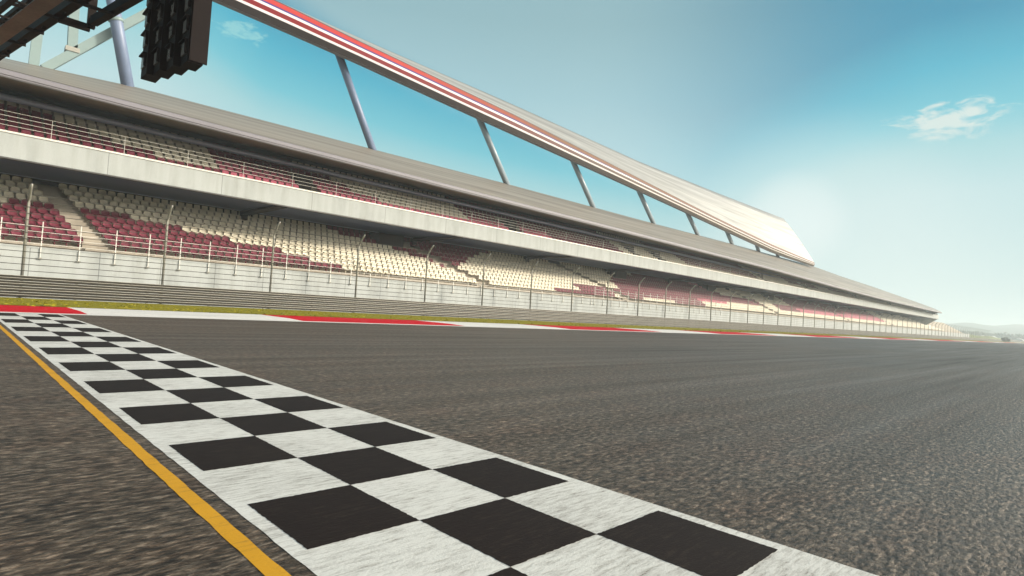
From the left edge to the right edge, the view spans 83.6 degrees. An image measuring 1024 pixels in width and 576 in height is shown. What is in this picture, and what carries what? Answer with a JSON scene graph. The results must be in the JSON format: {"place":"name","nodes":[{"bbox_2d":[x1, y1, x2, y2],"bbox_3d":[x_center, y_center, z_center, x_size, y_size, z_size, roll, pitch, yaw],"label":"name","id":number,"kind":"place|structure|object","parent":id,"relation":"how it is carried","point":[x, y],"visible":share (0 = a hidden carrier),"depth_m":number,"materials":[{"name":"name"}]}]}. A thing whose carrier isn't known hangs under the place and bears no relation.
{"place":"outdoors","nodes":[
{"label":"outdoors","id":0,"kind":"place"},
{"bbox_2d":[0,297,1023,342],"bbox_3d":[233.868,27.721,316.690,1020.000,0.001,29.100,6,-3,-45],"label":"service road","id":1,"kind":"structure","parent":0,"point":[327,311],"depth_m":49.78,"materials":[{"name":"green plant"}]},
{"bbox_2d":[0,0,968,339],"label":"grandstand","id":2,"kind":"object","parent":1,"relation":"on","point":[44,164],"visible":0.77,"depth_m":58.77,"materials":[{"name":"concrete"}]},
{"bbox_2d":[0,196,6,205],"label":"stadium seat","id":3,"kind":"object","parent":2,"relation":"on","point":[3,199],"visible":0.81,"depth_m":42.24,"materials":[{"name":"beige plastic"}]},
{"bbox_2d":[0,185,8,194],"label":"stadium seat","id":4,"kind":"object","parent":2,"relation":"on","point":[4,187],"visible":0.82,"depth_m":43.67,"materials":[{"name":"beige plastic"}]},
{"bbox_2d":[0,174,9,183],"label":"stadium seat","id":5,"kind":"object","parent":2,"relation":"on","point":[4,177],"visible":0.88,"depth_m":45.06,"materials":[{"name":"beige plastic"}]},
{"bbox_2d":[0,215,10,225],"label":"stadium seat","id":6,"kind":"object","parent":2,"relation":"on","point":[5,219],"visible":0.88,"depth_m":40.27,"materials":[{"name":"red plastic"}]},
{"bbox_2d":[1,228,9,239],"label":"stadium seat","id":7,"kind":"object","parent":2,"relation":"on","point":[4,232],"visible":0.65,"depth_m":38.88,"materials":[{"name":"red plastic"}]},
{"bbox_2d":[2,202,12,212],"bbox_3d":[-36.712,-5.812,41.631,0.570,0.835,0.530,6,-4,-43],"label":"stadium seat","id":8,"kind":"object","parent":2,"relation":"on","point":[5,206],"visible":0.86,"depth_m":41.72,"materials":[{"name":"red plastic"}]},
{"bbox_2d":[4,191,13,200],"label":"stadium seat","id":9,"kind":"object","parent":2,"relation":"on","point":[9,194],"visible":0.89,"depth_m":43.14,"materials":[{"name":"beige plastic"}]},
{"bbox_2d":[5,180,15,189],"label":"stadium seat","id":10,"kind":"object","parent":2,"relation":"on","point":[9,183],"visible":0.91,"depth_m":44.56,"materials":[{"name":"beige plastic"}]},
{"bbox_2d":[6,222,16,232],"bbox_3d":[-34.747,-4.181,39.709,0.570,0.835,0.530,6,-3,-45],"label":"stadium seat","id":11,"kind":"object","parent":2,"relation":"on","point":[9,225],"visible":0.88,"depth_m":39.77,"materials":[{"name":"red plastic"}]},
{"bbox_2d":[7,209,17,219],"bbox_3d":[-35.895,-5.253,41.145,0.530,0.835,0.570,1,-4,45],"label":"stadium seat","id":12,"kind":"object","parent":2,"relation":"on","point":[11,214],"visible":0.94,"depth_m":41.20,"materials":[{"name":"red plastic"}]},
{"bbox_2d":[9,197,18,207],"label":"stadium seat","id":13,"kind":"object","parent":2,"relation":"on","point":[13,202],"visible":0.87,"depth_m":42.63,"materials":[{"name":"red plastic"}]},
{"bbox_2d":[10,186,20,196],"bbox_3d":[-38.181,-7.397,44.012,0.570,0.835,0.530,6,-2,-45],"label":"stadium seat","id":14,"kind":"object","parent":2,"relation":"on","point":[14,189],"visible":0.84,"depth_m":44.09,"materials":[{"name":"beige plastic"}]},
{"bbox_2d":[11,229,22,240],"bbox_3d":[-33.937,-3.621,39.234,0.530,0.835,0.570,0,-4,45],"label":"stadium seat","id":15,"kind":"object","parent":2,"relation":"on","point":[14,233],"visible":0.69,"depth_m":39.30,"materials":[{"name":"red plastic"}]},
{"bbox_2d":[12,176,21,185],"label":"stadium seat","id":16,"kind":"object","parent":2,"relation":"on","point":[16,179],"visible":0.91,"depth_m":45.52,"materials":[{"name":"beige plastic"}]},
{"bbox_2d":[13,216,23,226],"bbox_3d":[-35.076,-4.694,40.661,0.530,0.835,0.570,2,-3,44],"label":"stadium seat","id":17,"kind":"object","parent":2,"relation":"on","point":[18,221],"visible":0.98,"depth_m":40.71,"materials":[{"name":"red plastic"}]},
{"bbox_2d":[14,204,24,214],"bbox_3d":[-36.220,-5.766,42.095,0.530,0.835,0.570,3,-2,44],"label":"stadium seat","id":18,"kind":"object","parent":2,"relation":"on","point":[19,208],"visible":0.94,"depth_m":42.13,"materials":[{"name":"red plastic"}]},
{"bbox_2d":[16,193,25,202],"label":"stadium seat","id":19,"kind":"object","parent":2,"relation":"on","point":[20,196],"visible":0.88,"depth_m":43.62,"materials":[{"name":"beige plastic"}]},
{"bbox_2d":[17,182,26,191],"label":"stadium seat","id":20,"kind":"object","parent":2,"relation":"on","point":[21,185],"visible":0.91,"depth_m":45.04,"materials":[{"name":"beige plastic"}]},
{"bbox_2d":[23,178,32,187],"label":"stadium seat","id":21,"kind":"object","parent":2,"relation":"on","point":[27,181],"visible":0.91,"depth_m":46.00,"materials":[{"name":"beige plastic"}]},
{"bbox_2d":[27,231,35,241],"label":"stadium seat","id":22,"kind":"object","parent":2,"relation":"on","point":[32,234],"visible":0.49,"depth_m":39.86,"materials":[{"name":"red plastic"}]},
{"bbox_2d":[29,218,35,228],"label":"stadium seat","id":23,"kind":"object","parent":2,"relation":"on","point":[31,222],"visible":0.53,"depth_m":41.27,"materials":[{"name":"red plastic"}]},
{"bbox_2d":[31,225,41,235],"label":"stadium seat","id":24,"kind":"object","parent":2,"relation":"on","point":[35,228],"visible":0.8,"depth_m":40.73,"materials":[{"name":"red plastic"}]},
{"bbox_2d":[32,212,41,222],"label":"stadium seat","id":25,"kind":"object","parent":2,"relation":"on","point":[36,217],"visible":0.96,"depth_m":42.17,"materials":[{"name":"red plastic"}]},
{"bbox_2d":[33,190,42,199],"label":"stadium seat","id":26,"kind":"object","parent":2,"relation":"on","point":[38,192],"visible":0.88,"depth_m":45.06,"materials":[{"name":"beige plastic"}]},
{"bbox_2d":[33,201,42,210],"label":"stadium seat","id":27,"kind":"object","parent":2,"relation":"on","point":[38,204],"visible":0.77,"depth_m":43.60,"materials":[{"name":"red plastic"}]},
{"bbox_2d":[37,232,47,242],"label":"stadium seat","id":28,"kind":"object","parent":2,"relation":"on","point":[44,236],"visible":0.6,"depth_m":40.24,"materials":[{"name":"red plastic"}]},
{"bbox_2d":[38,219,47,225],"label":"stadium seat","id":29,"kind":"object","parent":2,"relation":"on","point":[41,223],"visible":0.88,"depth_m":41.71,"materials":[{"name":"red plastic"}]},
{"bbox_2d":[38,207,48,217],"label":"stadium seat","id":30,"kind":"object","parent":2,"relation":"on","point":[43,211],"visible":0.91,"depth_m":43.11,"materials":[{"name":"red plastic"}]},
{"bbox_2d":[39,196,48,205],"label":"stadium seat","id":31,"kind":"object","parent":2,"relation":"on","point":[43,199],"visible":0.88,"depth_m":44.57,"materials":[{"name":"beige plastic"}]},
{"bbox_2d":[43,226,53,236],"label":"stadium seat","id":32,"kind":"object","parent":2,"relation":"on","point":[49,231],"visible":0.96,"depth_m":41.23,"materials":[{"name":"red plastic"}]},
{"bbox_2d":[44,214,53,223],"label":"stadium seat","id":33,"kind":"object","parent":2,"relation":"on","point":[49,218],"visible":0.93,"depth_m":42.66,"materials":[{"name":"red plastic"}]},
{"bbox_2d":[44,202,53,211],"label":"stadium seat","id":34,"kind":"object","parent":2,"relation":"on","point":[48,206],"visible":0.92,"depth_m":44.08,"materials":[{"name":"red plastic"}]},
{"bbox_2d":[49,233,59,244],"bbox_3d":[-32.483,-3.479,40.657,0.530,0.835,0.570,2,-3,44],"label":"stadium seat","id":35,"kind":"object","parent":2,"relation":"on","point":[54,238],"visible":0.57,"depth_m":40.70,"materials":[{"name":"red plastic"}]},
{"bbox_2d":[50,221,59,230],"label":"stadium seat","id":36,"kind":"object","parent":2,"relation":"on","point":[55,225],"visible":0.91,"depth_m":42.17,"materials":[{"name":"red plastic"}]},
{"bbox_2d":[50,209,59,218],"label":"stadium seat","id":37,"kind":"object","parent":2,"relation":"on","point":[54,213],"visible":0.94,"depth_m":43.61,"materials":[{"name":"red plastic"}]},
{"bbox_2d":[55,215,65,225],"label":"stadium seat","id":38,"kind":"object","parent":2,"relation":"on","point":[58,219],"visible":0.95,"depth_m":43.09,"materials":[{"name":"red plastic"}]},
{"bbox_2d":[56,227,65,238],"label":"stadium seat","id":39,"kind":"object","parent":2,"relation":"on","point":[60,232],"visible":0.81,"depth_m":41.71,"materials":[{"name":"red plastic"}]},
{"bbox_2d":[58,183,67,192],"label":"stadium seat","id":40,"kind":"object","parent":2,"relation":"on","point":[61,186],"visible":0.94,"depth_m":47.55,"materials":[{"name":"beige plastic"}]},
{"bbox_2d":[61,222,71,232],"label":"stadium seat","id":41,"kind":"object","parent":2,"relation":"on","point":[64,225],"visible":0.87,"depth_m":42.63,"materials":[{"name":"red plastic"}]},
{"bbox_2d":[62,235,71,245],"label":"stadium seat","id":42,"kind":"object","parent":2,"relation":"on","point":[69,237],"visible":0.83,"depth_m":41.23,"materials":[{"name":"red plastic"}]},
{"bbox_2d":[64,189,72,198],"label":"stadium seat","id":43,"kind":"object","parent":2,"relation":"on","point":[67,193],"visible":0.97,"depth_m":47.07,"materials":[{"name":"beige plastic"}]},
{"bbox_2d":[67,229,77,239],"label":"stadium seat","id":44,"kind":"object","parent":2,"relation":"on","point":[70,232],"visible":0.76,"depth_m":42.13,"materials":[{"name":"red plastic"}]},
{"bbox_2d":[69,185,77,193],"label":"stadium seat","id":45,"kind":"object","parent":2,"relation":"on","point":[73,188],"visible":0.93,"depth_m":48.05,"materials":[{"name":"beige plastic"}]},
{"bbox_2d":[69,195,78,204],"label":"stadium seat","id":46,"kind":"object","parent":2,"relation":"on","point":[73,197],"visible":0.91,"depth_m":46.62,"materials":[{"name":"beige plastic"}]},
{"bbox_2d":[73,236,83,246],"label":"stadium seat","id":47,"kind":"object","parent":2,"relation":"on","point":[77,239],"visible":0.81,"depth_m":41.64,"materials":[{"name":"red plastic"}]},
{"bbox_2d":[74,191,82,199],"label":"stadium seat","id":48,"kind":"object","parent":2,"relation":"on","point":[79,194],"visible":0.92,"depth_m":47.59,"materials":[{"name":"beige plastic"}]},
{"bbox_2d":[75,201,83,210],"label":"stadium seat","id":49,"kind":"object","parent":2,"relation":"on","point":[79,204],"visible":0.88,"depth_m":46.13,"materials":[{"name":"beige plastic"}]},
{"bbox_2d":[80,207,89,216],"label":"stadium seat","id":50,"kind":"object","parent":2,"relation":"on","point":[83,210],"visible":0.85,"depth_m":45.64,"materials":[{"name":"red plastic"}]},
{"bbox_2d":[84,192,92,201],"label":"stadium seat","id":51,"kind":"object","parent":2,"relation":"on","point":[88,195],"visible":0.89,"depth_m":48.04,"materials":[{"name":"beige plastic"}]},
{"bbox_2d":[85,203,94,211],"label":"stadium seat","id":52,"kind":"object","parent":2,"relation":"on","point":[89,205],"visible":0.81,"depth_m":46.62,"materials":[{"name":"beige plastic"}]},
{"bbox_2d":[86,213,95,222],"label":"stadium seat","id":53,"kind":"object","parent":2,"relation":"on","point":[90,217],"visible":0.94,"depth_m":45.16,"materials":[{"name":"red plastic"}]},
{"bbox_2d":[90,198,98,206],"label":"stadium seat","id":54,"kind":"object","parent":2,"relation":"on","point":[93,200],"visible":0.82,"depth_m":47.60,"materials":[{"name":"beige plastic"}]},
{"bbox_2d":[91,209,99,217],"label":"stadium seat","id":55,"kind":"object","parent":2,"relation":"on","point":[96,212],"visible":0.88,"depth_m":46.16,"materials":[{"name":"red plastic"}]},
{"bbox_2d":[92,220,101,229],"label":"stadium seat","id":56,"kind":"object","parent":2,"relation":"on","point":[97,223],"visible":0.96,"depth_m":44.69,"materials":[{"name":"red plastic"}]},
{"bbox_2d":[95,204,104,209],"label":"stadium seat","id":57,"kind":"object","parent":2,"relation":"on","point":[99,207],"visible":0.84,"depth_m":47.12,"materials":[{"name":"beige plastic"}]},
{"bbox_2d":[97,215,105,224],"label":"stadium seat","id":58,"kind":"object","parent":2,"relation":"on","point":[101,219],"visible":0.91,"depth_m":45.66,"materials":[{"name":"red plastic"}]},
{"bbox_2d":[98,226,107,236],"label":"stadium seat","id":59,"kind":"object","parent":2,"relation":"on","point":[104,231],"visible":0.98,"depth_m":44.21,"materials":[{"name":"red plastic"}]},
{"bbox_2d":[101,210,109,219],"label":"stadium seat","id":60,"kind":"object","parent":2,"relation":"on","point":[105,213],"visible":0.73,"depth_m":46.61,"materials":[{"name":"red plastic"}]},
{"bbox_2d":[103,221,111,230],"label":"stadium seat","id":61,"kind":"object","parent":2,"relation":"on","point":[106,224],"visible":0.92,"depth_m":45.15,"materials":[{"name":"red plastic"}]},
{"bbox_2d":[104,195,112,203],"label":"stadium seat","id":62,"kind":"object","parent":2,"relation":"on","point":[108,198],"visible":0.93,"depth_m":49.02,"materials":[{"name":"beige plastic"}]},
{"bbox_2d":[104,233,113,243],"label":"stadium seat","id":63,"kind":"object","parent":2,"relation":"on","point":[106,236],"visible":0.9,"depth_m":43.70,"materials":[{"name":"red plastic"}]},
{"bbox_2d":[107,216,115,225],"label":"stadium seat","id":64,"kind":"object","parent":2,"relation":"on","point":[112,220],"visible":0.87,"depth_m":46.15,"materials":[{"name":"red plastic"}]},
{"bbox_2d":[108,191,116,198],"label":"stadium seat","id":65,"kind":"object","parent":2,"relation":"on","point":[112,194],"visible":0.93,"depth_m":49.97,"materials":[{"name":"beige plastic"}]},
{"bbox_2d":[109,228,116,237],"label":"stadium seat","id":66,"kind":"object","parent":2,"relation":"on","point":[114,231],"visible":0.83,"depth_m":44.73,"materials":[{"name":"red plastic"}]},
{"bbox_2d":[113,222,121,229],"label":"stadium seat","id":67,"kind":"object","parent":2,"relation":"on","point":[117,227],"visible":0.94,"depth_m":45.66,"materials":[{"name":"red plastic"}]},
{"bbox_2d":[119,229,128,235],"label":"stadium seat","id":68,"kind":"object","parent":2,"relation":"on","point":[123,232],"visible":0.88,"depth_m":45.19,"materials":[{"name":"red plastic"}]},
{"bbox_2d":[121,241,130,251],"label":"stadium seat","id":69,"kind":"object","parent":2,"relation":"on","point":[126,243],"visible":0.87,"depth_m":43.74,"materials":[{"name":"red plastic"}]},
{"bbox_2d":[123,224,131,230],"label":"stadium seat","id":70,"kind":"object","parent":2,"relation":"on","point":[128,227],"visible":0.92,"depth_m":46.15,"materials":[{"name":"red plastic"}]},
{"bbox_2d":[129,230,138,236],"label":"stadium seat","id":71,"kind":"object","parent":2,"relation":"on","point":[132,233],"visible":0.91,"depth_m":45.64,"materials":[{"name":"red plastic"}]},
{"bbox_2d":[132,242,140,252],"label":"stadium seat","id":72,"kind":"object","parent":2,"relation":"on","point":[135,244],"visible":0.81,"depth_m":44.19,"materials":[{"name":"red plastic"}]},
{"bbox_2d":[139,231,148,237],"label":"stadium seat","id":73,"kind":"object","parent":2,"relation":"on","point":[142,235],"visible":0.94,"depth_m":46.08,"materials":[{"name":"red plastic"}]},
{"bbox_2d":[142,243,151,253],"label":"stadium seat","id":74,"kind":"object","parent":2,"relation":"on","point":[145,246],"visible":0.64,"depth_m":44.66,"materials":[{"name":"red plastic"}]},
{"bbox_2d":[143,226,151,234],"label":"stadium seat","id":75,"kind":"object","parent":2,"relation":"on","point":[146,229],"visible":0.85,"depth_m":47.10,"materials":[{"name":"red plastic"}]},
{"bbox_2d":[152,244,160,254],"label":"stadium seat","id":76,"kind":"object","parent":2,"relation":"on","point":[154,246],"visible":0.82,"depth_m":45.14,"materials":[{"name":"red plastic"}]},
{"bbox_2d":[190,249,198,257],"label":"stadium seat","id":77,"kind":"object","parent":2,"relation":"on","point":[192,251],"visible":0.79,"depth_m":47.04,"materials":[{"name":"red plastic"}]},
{"bbox_2d":[290,173,311,190],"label":"stadium seats","id":78,"kind":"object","parent":2,"relation":"in","point":[306,177],"depth_m":54.21,"materials":[{"name":"grey plastic"}]},
{"bbox_2d":[369,232,403,249],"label":"doorway","id":79,"kind":"structure","parent":2,"relation":"in","point":[392,240],"depth_m":67.48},
{"bbox_2d":[0,100,944,330],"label":"stadium seats","id":80,"kind":"object","parent":2,"relation":"on","point":[47,114],"visible":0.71,"depth_m":67.56,"materials":[{"name":"beige plastic"}]},
{"bbox_2d":[499,219,516,230],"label":"doorway","id":81,"kind":"structure","parent":2,"relation":"in","point":[512,228],"depth_m":73.67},
{"bbox_2d":[609,271,626,280],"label":"doorway","id":82,"kind":"structure","parent":2,"relation":"in","point":[617,274],"depth_m":100.47,"materials":[{"name":"grey concrete"}]},
{"bbox_2d":[621,245,633,254],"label":"doorway","id":83,"kind":"structure","parent":2,"relation":"in","point":[630,248],"depth_m":92.85,"materials":[{"name":"grey"}]},
{"bbox_2d":[646,251,659,259],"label":"doorway","id":84,"kind":"structure","parent":2,"relation":"in","point":[655,253],"depth_m":98.48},
{"bbox_2d":[699,285,714,291],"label":"doorway","id":85,"kind":"structure","parent":2,"relation":"in","point":[709,288],"depth_m":124.42,"materials":[{"name":"grey concrete"}]},
{"bbox_2d":[761,294,773,300],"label":"doorway","id":86,"kind":"structure","parent":2,"relation":"in","point":[771,297],"depth_m":147.97,"materials":[{"name":"grey concrete"}]},
{"bbox_2d":[0,183,992,340],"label":"catch fence","id":87,"kind":"object","parent":1,"relation":"on","point":[24,244],"visible":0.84,"depth_m":51.75,"materials":[{"name":"metal"}]},
{"bbox_2d":[0,274,1023,341],"bbox_3d":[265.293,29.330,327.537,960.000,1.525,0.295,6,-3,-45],"label":"guardrail","id":88,"kind":"object","parent":1,"relation":"on","point":[105,289],"visible":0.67,"depth_m":48.45,"materials":[{"name":"metal"}]},
{"bbox_2d":[0,315,1023,575],"bbox_3d":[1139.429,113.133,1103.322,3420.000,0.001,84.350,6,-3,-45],"label":"track","id":89,"kind":"structure","parent":0,"point":[884,457],"depth_m":5.05,"materials":[{"name":"grey asphalt"}]},
{"bbox_2d":[0,0,142,60],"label":"overhead gantry","id":90,"kind":"object","parent":89,"relation":"on","point":[23,22],"visible":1,"depth_m":13.68,"materials":[{"name":"metal"}]},
{"bbox_2d":[139,0,211,82],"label":"light board","id":91,"kind":"object","parent":90,"relation":"hanging from","point":[175,34],"visible":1,"depth_m":10.75,"materials":[{"name":"black metal"}]},
{"bbox_2d":[0,325,290,575],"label":"yellow line","id":92,"kind":"object","parent":89,"relation":"on","point":[255,555],"visible":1,"depth_m":2.87,"materials":[{"name":"paint"}]},
{"bbox_2d":[0,313,876,575],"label":"finish line","id":93,"kind":"object","parent":89,"relation":"on","point":[317,486],"visible":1,"depth_m":3.10,"materials":[{"name":"white paint"}]},
{"bbox_2d":[0,0,1023,325],"label":"sky","id":94,"kind":"structure","parent":0,"point":[887,135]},
{"bbox_2d":[17,305,1012,342],"bbox_3d":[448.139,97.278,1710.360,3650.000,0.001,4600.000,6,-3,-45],"label":"ground","id":95,"kind":"structure","parent":0,"point":[367,318],"depth_m":32.99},
{"bbox_2d":[959,330,1023,339],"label":"wood","id":96,"kind":"object","parent":95,"relation":"on","point":[1009,336],"visible":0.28,"depth_m":852.59,"materials":[{"name":"green plant"}]},
{"bbox_2d":[947,322,1023,335],"bbox_3d":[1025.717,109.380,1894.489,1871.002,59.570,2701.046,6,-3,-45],"label":"hills","id":97,"kind":"structure","parent":0,"point":[1010,329],"depth_m":1452.73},
{"bbox_2d":[970,335,1000,339],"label":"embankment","id":98,"kind":"structure","parent":0,"point":[978,336],"depth_m":470.78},
{"label":"verge","id":99,"kind":"structure","parent":0,"visible":0},
{"bbox_2d":[0,305,1011,342],"bbox_3d":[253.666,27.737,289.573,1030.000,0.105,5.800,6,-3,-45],"label":"kerb","id":100,"kind":"structure","parent":99,"relation":"on","point":[84,311],"depth_m":28.34,"materials":[{"name":"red paint"}]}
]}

